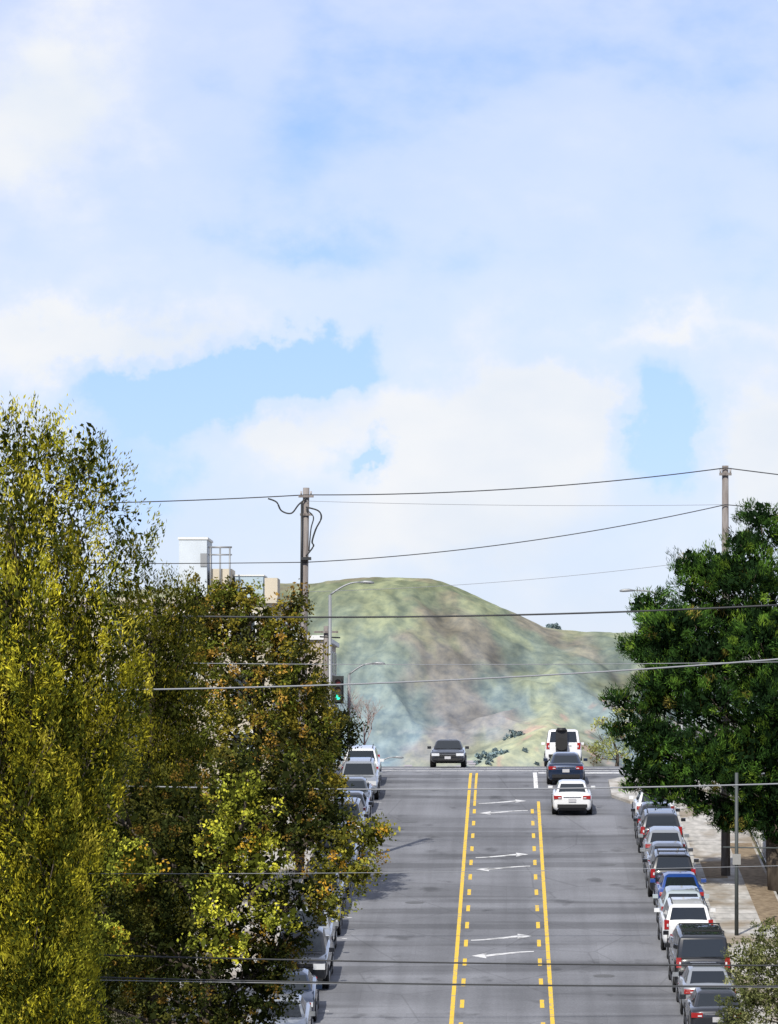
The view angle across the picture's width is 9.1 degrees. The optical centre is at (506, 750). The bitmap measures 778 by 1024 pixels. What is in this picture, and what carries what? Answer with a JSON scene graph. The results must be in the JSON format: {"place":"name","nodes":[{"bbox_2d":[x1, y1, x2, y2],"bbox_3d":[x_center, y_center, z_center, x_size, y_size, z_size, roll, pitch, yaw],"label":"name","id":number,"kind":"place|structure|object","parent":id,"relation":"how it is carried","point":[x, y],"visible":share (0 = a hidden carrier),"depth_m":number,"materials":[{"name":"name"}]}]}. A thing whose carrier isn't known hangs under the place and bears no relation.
{"place":"outdoors","nodes":[
{"label":"outdoors","id":0,"kind":"place"},
{"bbox_2d":[167,779,334,1023],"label":"pavement","id":1,"kind":"structure","parent":0,"point":[248,928],"depth_m":189.69,"materials":[{"name":"concrete"}]},
{"bbox_2d":[268,488,321,875],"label":"utility pole","id":2,"kind":"object","parent":1,"relation":"on","point":[305,538],"visible":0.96,"depth_m":199.85,"materials":[{"name":"brown wood"}]},
{"bbox_2d":[1,494,305,504],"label":"overhead wire","id":3,"kind":"object","parent":2,"relation":"attached to","point":[200,499],"visible":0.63,"depth_m":199.78,"materials":[{"name":"grey"}]},
{"bbox_2d":[63,562,305,563],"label":"overhead wire","id":4,"kind":"object","parent":2,"relation":"attached to","point":[215,563],"visible":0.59,"depth_m":199.78,"materials":[{"name":"grey"}]},
{"bbox_2d":[306,467,724,494],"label":"overhead wire","id":5,"kind":"object","parent":2,"relation":"attached to","point":[518,488],"visible":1,"depth_m":199.78,"materials":[{"name":"grey"}]},
{"bbox_2d":[316,501,723,505],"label":"overhead wire","id":6,"kind":"object","parent":2,"relation":"attached to","point":[529,505],"visible":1,"depth_m":199.79,"materials":[{"name":"grey metal"}]},
{"bbox_2d":[320,580,373,776],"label":"street lamp","id":7,"kind":"object","parent":1,"relation":"on","point":[337,679],"visible":0.74,"depth_m":239.93,"materials":[{"name":"silver metal"}]},
{"bbox_2d":[341,695,384,744],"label":"bare tree","id":8,"kind":"object","parent":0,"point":[368,716],"visible":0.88,"depth_m":271.45,"materials":[{"name":"grey plant"}]},
{"bbox_2d":[0,0,777,642],"label":"sky","id":9,"kind":"structure","parent":0,"point":[263,248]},
{"bbox_2d":[31,577,759,765],"bbox_3d":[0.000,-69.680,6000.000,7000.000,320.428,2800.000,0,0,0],"label":"hill","id":10,"kind":"structure","parent":0,"point":[411,722],"depth_m":5756.39,"materials":[{"name":"green plant"}]},
{"bbox_2d":[404,760,475,765],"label":"distant houses","id":11,"kind":"structure","parent":10,"relation":"on","point":[470,763],"depth_m":5136.07,"materials":[{"name":"grey"}]},
{"bbox_2d":[473,622,561,765],"bbox_3d":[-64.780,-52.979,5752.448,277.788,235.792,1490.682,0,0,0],"label":"hillside shrubs","id":12,"kind":"object","parent":10,"relation":"on","point":[490,757],"visible":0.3,"depth_m":5149.56,"materials":[{"name":"green plant"}]},
{"bbox_2d":[89,866,760,873],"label":"overhead wire","id":13,"kind":"object","parent":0,"point":[394,872],"visible":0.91,"depth_m":119.99,"materials":[{"name":"grey metal"}]},
{"bbox_2d":[91,774,777,1023],"bbox_3d":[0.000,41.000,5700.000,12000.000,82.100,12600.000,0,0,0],"label":"ground","id":14,"kind":"structure","parent":0,"point":[759,852],"depth_m":191.14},
{"bbox_2d":[19,640,145,1023],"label":"cypress tree","id":15,"kind":"object","parent":14,"relation":"on","point":[108,903],"visible":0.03,"depth_m":149.36,"materials":[{"name":"green plant"}]},
{"bbox_2d":[0,390,166,1023],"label":"cypress tree","id":16,"kind":"object","parent":14,"relation":"on","point":[40,841],"visible":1,"depth_m":113.77,"materials":[{"name":"green plant"}]},
{"bbox_2d":[79,601,91,834],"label":"utility pole","id":17,"kind":"object","parent":14,"relation":"on","point":[88,626],"visible":0.07,"depth_m":169.87,"materials":[{"name":"brown wood"}]},
{"bbox_2d":[95,604,777,617],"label":"overhead wire","id":18,"kind":"object","parent":17,"relation":"attached to","point":[480,615],"visible":0.81,"depth_m":169.97,"materials":[{"name":"grey"}]},
{"bbox_2d":[123,662,762,664],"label":"overhead wire","id":19,"kind":"object","parent":17,"relation":"attached to","point":[462,664],"visible":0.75,"depth_m":169.99,"materials":[{"name":"grey"}]},
{"bbox_2d":[83,557,223,1023],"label":"cypress tree","id":20,"kind":"object","parent":14,"relation":"on","point":[162,711],"visible":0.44,"depth_m":157.44,"materials":[{"name":"green plant"}]},
{"bbox_2d":[20,603,292,822],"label":"walls","id":21,"kind":"structure","parent":14,"relation":"on","point":[266,683],"depth_m":222.00,"materials":[{"name":"beige paint"}]},
{"bbox_2d":[27,598,288,609],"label":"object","id":22,"kind":"structure","parent":21,"relation":"on","point":[271,600],"depth_m":221.80,"materials":[{"name":"beige paint"}]},
{"bbox_2d":[178,537,279,598],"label":"rooftop structures","id":23,"kind":"object","parent":22,"relation":"on","point":[195,549],"visible":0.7,"depth_m":228.00,"materials":[{"name":"white paint"}]},
{"bbox_2d":[52,613,293,763],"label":"windows and door","id":24,"kind":"structure","parent":21,"relation":"attached to","point":[253,623],"depth_m":221.91,"materials":[{"name":"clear glass"}]},
{"bbox_2d":[54,736,400,1023],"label":"street tree","id":25,"kind":"object","parent":14,"relation":"on","point":[229,894],"visible":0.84,"depth_m":145.61,"materials":[{"name":"green plant"}]},
{"bbox_2d":[158,572,354,905],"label":"street tree","id":26,"kind":"object","parent":14,"relation":"on","point":[248,646],"visible":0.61,"depth_m":189.01,"materials":[{"name":"green plant"}]},
{"bbox_2d":[249,790,333,1021],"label":"kerb","id":27,"kind":"structure","parent":14,"relation":"on","point":[308,858],"depth_m":200.86,"materials":[{"name":"concrete"}]},
{"bbox_2d":[295,640,335,766],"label":"walls","id":28,"kind":"structure","parent":14,"relation":"on","point":[322,643],"depth_m":264.00,"materials":[{"name":"beige paint"}]},
{"bbox_2d":[296,647,336,711],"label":"windows and door","id":29,"kind":"structure","parent":28,"relation":"attached to","point":[334,661],"depth_m":279.23,"materials":[{"name":"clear glass"}]},
{"bbox_2d":[296,635,338,647],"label":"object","id":30,"kind":"structure","parent":28,"relation":"on","point":[334,642],"depth_m":263.80,"materials":[{"name":"grey"}]},
{"bbox_2d":[263,667,368,815],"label":"street tree","id":31,"kind":"object","parent":14,"relation":"on","point":[351,740],"visible":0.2,"depth_m":213.82,"materials":[{"name":"green plant"}]},
{"bbox_2d":[314,626,337,770],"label":"utility pole","id":32,"kind":"object","parent":14,"relation":"on","point":[325,631],"visible":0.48,"depth_m":242.88,"materials":[{"name":"brown wood"}]},
{"bbox_2d":[581,707,640,765],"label":"street tree","id":33,"kind":"object","parent":14,"relation":"on","point":[593,749],"visible":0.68,"depth_m":275.85,"materials":[{"name":"green plant"}]},
{"bbox_2d":[597,497,777,893],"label":"broadleaf tree","id":34,"kind":"object","parent":14,"relation":"on","point":[745,752],"visible":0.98,"depth_m":193.67,"materials":[{"name":"green plant"}]},
{"bbox_2d":[673,802,749,1023],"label":"kerb","id":35,"kind":"structure","parent":14,"relation":"on","point":[687,844],"depth_m":200.68,"materials":[{"name":"concrete"}]},
{"bbox_2d":[714,916,777,1023],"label":"olive tree","id":36,"kind":"object","parent":14,"relation":"on","point":[753,996],"visible":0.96,"depth_m":154.76,"materials":[{"name":"green plant"}]},
{"bbox_2d":[738,796,765,861],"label":"railing fence","id":37,"kind":"object","parent":14,"relation":"on","point":[760,843],"visible":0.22,"depth_m":207.98,"materials":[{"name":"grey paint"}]},
{"bbox_2d":[313,766,683,1023],"bbox_3d":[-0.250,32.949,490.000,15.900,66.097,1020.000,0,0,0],"label":"road","id":38,"kind":"structure","parent":0,"point":[601,916],"depth_m":188.54,"materials":[{"name":"grey asphalt"}]},
{"bbox_2d":[247,994,314,1023],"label":"parked car","id":39,"kind":"object","parent":38,"relation":"on","point":[302,1013],"visible":0.54,"depth_m":154.71,"materials":[{"name":"grey paint"}]},
{"bbox_2d":[259,968,321,1021],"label":"parked car","id":40,"kind":"object","parent":38,"relation":"on","point":[310,994],"visible":0.41,"depth_m":160.73,"materials":[{"name":"blue paint"}]},
{"bbox_2d":[271,926,334,988],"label":"parked car","id":41,"kind":"object","parent":38,"relation":"on","point":[323,949],"visible":0.47,"depth_m":168.28,"materials":[{"name":"black paint"}]},
{"bbox_2d":[280,901,337,954],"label":"parked car","id":42,"kind":"object","parent":38,"relation":"on","point":[330,928],"visible":0.24,"depth_m":176.02,"materials":[{"name":"grey paint"}]},
{"bbox_2d":[287,889,344,934],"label":"parked car","id":43,"kind":"object","parent":38,"relation":"on","point":[340,922],"visible":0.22,"depth_m":182.72,"materials":[{"name":"black paint"}]},
{"bbox_2d":[293,868,348,910],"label":"parked car","id":44,"kind":"object","parent":38,"relation":"on","point":[337,884],"visible":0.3,"depth_m":188.58,"materials":[{"name":"grey paint"}]},
{"bbox_2d":[299,854,350,896],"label":"parked car","id":45,"kind":"object","parent":38,"relation":"on","point":[307,865],"visible":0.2,"depth_m":194.57,"materials":[{"name":"black paint"}]},
{"bbox_2d":[307,829,361,878],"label":"parked car","id":46,"kind":"object","parent":38,"relation":"on","point":[356,852],"visible":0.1,"depth_m":200.34,"materials":[{"name":"grey paint"}]},
{"bbox_2d":[332,822,362,856],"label":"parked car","id":47,"kind":"object","parent":38,"relation":"on","point":[356,837],"visible":0.06,"depth_m":206.89,"materials":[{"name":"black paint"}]},
{"bbox_2d":[327,796,367,843],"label":"parked car","id":48,"kind":"object","parent":38,"relation":"on","point":[358,804],"visible":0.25,"depth_m":213.66,"materials":[{"name":"black paint"}]},
{"bbox_2d":[332,777,374,811],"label":"parked car","id":49,"kind":"object","parent":38,"relation":"on","point":[360,782],"visible":0.3,"depth_m":226.66,"materials":[{"name":"grey paint"}]},
{"bbox_2d":[334,791,372,824],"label":"parked car","id":50,"kind":"object","parent":38,"relation":"on","point":[366,802],"visible":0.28,"depth_m":220.39,"materials":[{"name":"black paint"}]},
{"bbox_2d":[335,756,381,798],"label":"parked car","id":51,"kind":"object","parent":38,"relation":"on","point":[367,768],"visible":0.57,"depth_m":232.60,"materials":[{"name":"grey paint"}]},
{"bbox_2d":[339,744,383,783],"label":"parked car","id":52,"kind":"object","parent":38,"relation":"on","point":[367,750],"visible":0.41,"depth_m":239.59,"materials":[{"name":"white paint"}]},
{"bbox_2d":[427,739,468,766],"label":"sedan car","id":53,"kind":"object","parent":38,"relation":"on","point":[448,751],"visible":0.99,"depth_m":255.25,"materials":[{"name":"black paint"}]},
{"bbox_2d":[342,772,622,938],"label":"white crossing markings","id":54,"kind":"object","parent":38,"relation":"on","point":[535,779],"visible":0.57,"depth_m":244.16,"materials":[{"name":"paint"}]},
{"bbox_2d":[449,773,554,1023],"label":"yellow centre markings","id":55,"kind":"object","parent":38,"relation":"on","point":[463,981],"visible":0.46,"depth_m":189.74,"materials":[{"name":"paint"}]},
{"bbox_2d":[471,800,533,957],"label":"turn arrow markings","id":56,"kind":"object","parent":38,"relation":"on","point":[483,955],"visible":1,"depth_m":203.18,"materials":[{"name":"white paint"}]},
{"bbox_2d":[401,821,615,976],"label":"manhole covers","id":57,"kind":"object","parent":38,"relation":"on","point":[598,975],"visible":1,"depth_m":191.96,"materials":[{"name":"grey metal"}]},
{"bbox_2d":[541,728,583,766],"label":"passenger van","id":58,"kind":"object","parent":38,"relation":"on","point":[562,740],"visible":0.73,"depth_m":262.95,"materials":[{"name":"white paint"}]},
{"bbox_2d":[543,752,587,783],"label":"sedan car","id":59,"kind":"object","parent":38,"relation":"on","point":[564,765],"visible":0.96,"depth_m":238.64,"materials":[{"name":"blue paint"}]},
{"bbox_2d":[548,779,594,813],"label":"sedan car","id":60,"kind":"object","parent":38,"relation":"on","point":[573,799],"visible":0.97,"depth_m":224.43,"materials":[{"name":"white paint"}]},
{"bbox_2d":[608,777,639,803],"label":"pavement corner","id":61,"kind":"object","parent":38,"relation":"on","point":[617,794],"visible":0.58,"depth_m":234.06,"materials":[{"name":"concrete"}]},
{"bbox_2d":[629,792,674,818],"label":"parked car","id":62,"kind":"object","parent":38,"relation":"on","point":[638,801],"visible":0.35,"depth_m":220.60,"materials":[{"name":"white paint"}]},
{"bbox_2d":[631,802,679,838],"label":"parked car","id":63,"kind":"object","parent":38,"relation":"on","point":[639,812],"visible":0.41,"depth_m":215.44,"materials":[{"name":"black paint"}]},
{"bbox_2d":[633,807,685,852],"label":"parked car","id":64,"kind":"object","parent":38,"relation":"on","point":[650,817],"visible":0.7,"depth_m":208.93,"materials":[{"name":"black paint"}]},
{"bbox_2d":[638,826,688,858],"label":"parked car","id":65,"kind":"object","parent":38,"relation":"on","point":[663,833],"visible":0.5,"depth_m":204.05,"materials":[{"name":"grey paint"}]},
{"bbox_2d":[640,841,692,880],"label":"parked car","id":66,"kind":"object","parent":38,"relation":"on","point":[651,849],"visible":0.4,"depth_m":199.79,"materials":[{"name":"grey paint"}]},
{"bbox_2d":[642,847,698,896],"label":"parked car","id":67,"kind":"object","parent":38,"relation":"on","point":[677,859],"visible":0.63,"depth_m":193.33,"materials":[{"name":"black paint"}]},
{"bbox_2d":[650,871,705,904],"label":"parked car","id":68,"kind":"object","parent":38,"relation":"on","point":[678,878],"visible":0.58,"depth_m":188.71,"materials":[{"name":"blue paint"}]},
{"bbox_2d":[653,886,708,921],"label":"parked car","id":69,"kind":"object","parent":38,"relation":"on","point":[682,891],"visible":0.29,"depth_m":183.27,"materials":[{"name":"grey paint"}]},
{"bbox_2d":[654,895,715,949],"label":"parked car","id":70,"kind":"object","parent":38,"relation":"on","point":[674,912],"visible":0.69,"depth_m":177.32,"materials":[{"name":"white paint"}]},
{"bbox_2d":[663,924,723,958],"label":"parked car","id":71,"kind":"object","parent":38,"relation":"on","point":[670,938],"visible":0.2,"depth_m":174.23,"materials":[{"name":"black paint"}]},
{"bbox_2d":[664,923,731,991],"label":"parked car","id":72,"kind":"object","parent":38,"relation":"on","point":[698,944],"visible":0.74,"depth_m":166.22,"materials":[{"name":"black paint"}]},
{"bbox_2d":[672,964,736,1014],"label":"parked car","id":73,"kind":"object","parent":38,"relation":"on","point":[702,975],"visible":0.51,"depth_m":161.97,"materials":[{"name":"grey paint"}]},
{"bbox_2d":[680,987,743,1023],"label":"parked car","id":74,"kind":"object","parent":38,"relation":"on","point":[700,1006],"visible":0.72,"depth_m":156.38,"materials":[{"name":"black paint"}]},
{"bbox_2d":[676,781,777,1023],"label":"pavement","id":75,"kind":"structure","parent":0,"point":[696,828],"depth_m":195.54,"materials":[{"name":"concrete"}]},
{"bbox_2d":[620,589,683,729],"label":"street lamp","id":76,"kind":"object","parent":75,"relation":"on","point":[626,590],"visible":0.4,"depth_m":239.95,"materials":[{"name":"silver metal"}]},
{"bbox_2d":[700,861,727,877],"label":"planting strip","id":77,"kind":"object","parent":75,"relation":"on","point":[712,872],"visible":0.82,"depth_m":202.05,"materials":[{"name":"soil"}]},
{"bbox_2d":[719,466,731,875],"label":"utility pole","id":78,"kind":"object","parent":75,"relation":"on","point":[725,856],"visible":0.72,"depth_m":199.87,"materials":[{"name":"brown wood"}]},
{"bbox_2d":[306,564,672,591],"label":"overhead wire","id":79,"kind":"object","parent":78,"relation":"attached to","point":[481,583],"visible":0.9,"depth_m":199.79,"materials":[{"name":"grey metal"}]},
{"bbox_2d":[306,504,724,562],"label":"overhead wire","id":80,"kind":"object","parent":78,"relation":"attached to","point":[516,542],"visible":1,"depth_m":199.78,"materials":[{"name":"grey"}]},
{"bbox_2d":[725,467,777,474],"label":"overhead wire","id":81,"kind":"object","parent":78,"relation":"attached to","point":[751,471],"visible":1,"depth_m":199.78,"materials":[{"name":"grey"}]},
{"bbox_2d":[723,773,777,935],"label":"sign post","id":82,"kind":"object","parent":75,"relation":"on","point":[736,859],"visible":1,"depth_m":180.94,"materials":[{"name":"grey metal"}]},
{"bbox_2d":[730,843,777,924],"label":"planting strip","id":83,"kind":"object","parent":75,"relation":"on","point":[764,900],"visible":0.82,"depth_m":197.16,"materials":[{"name":"soil"}]},
{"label":"pavement","id":84,"kind":"structure","parent":0,"visible":0},
{"bbox_2d":[332,685,364,763],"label":"bare tree","id":85,"kind":"object","parent":84,"relation":"on","point":[350,701],"visible":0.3,"depth_m":269.64,"materials":[{"name":"brown plant"}]},
{"bbox_2d":[347,662,384,745],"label":"street lamp","id":86,"kind":"object","parent":84,"relation":"on","point":[351,672],"visible":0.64,"depth_m":271.94,"materials":[{"name":"silver metal"}]},
{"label":"utility pole","id":87,"kind":"object","parent":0,"visible":0},
{"bbox_2d":[86,658,777,690],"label":"overhead wire","id":88,"kind":"object","parent":87,"relation":"attached to","point":[460,679],"visible":0.84,"depth_m":149.98,"materials":[{"name":"grey"}]},
{"bbox_2d":[101,783,777,789],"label":"overhead wire","id":89,"kind":"object","parent":87,"relation":"attached to","point":[533,788],"visible":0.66,"depth_m":149.98,"materials":[{"name":"grey metal"}]},
{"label":"utility pole","id":90,"kind":"object","parent":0,"visible":0},
{"bbox_2d":[47,975,777,986],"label":"overhead wire","id":91,"kind":"object","parent":90,"relation":"attached to","point":[450,983],"visible":0.88,"depth_m":119.98,"materials":[{"name":"grey metal"}]},
{"bbox_2d":[85,954,777,965],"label":"overhead wire","id":92,"kind":"object","parent":90,"relation":"attached to","point":[434,962],"visible":0.9,"depth_m":119.98,"materials":[{"name":"grey metal"}]},
{"bbox_2d":[87,979,777,987],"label":"overhead wire","id":93,"kind":"object","parent":90,"relation":"attached to","point":[386,984],"visible":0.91,"depth_m":119.99,"materials":[{"name":"grey metal"}]}
]}

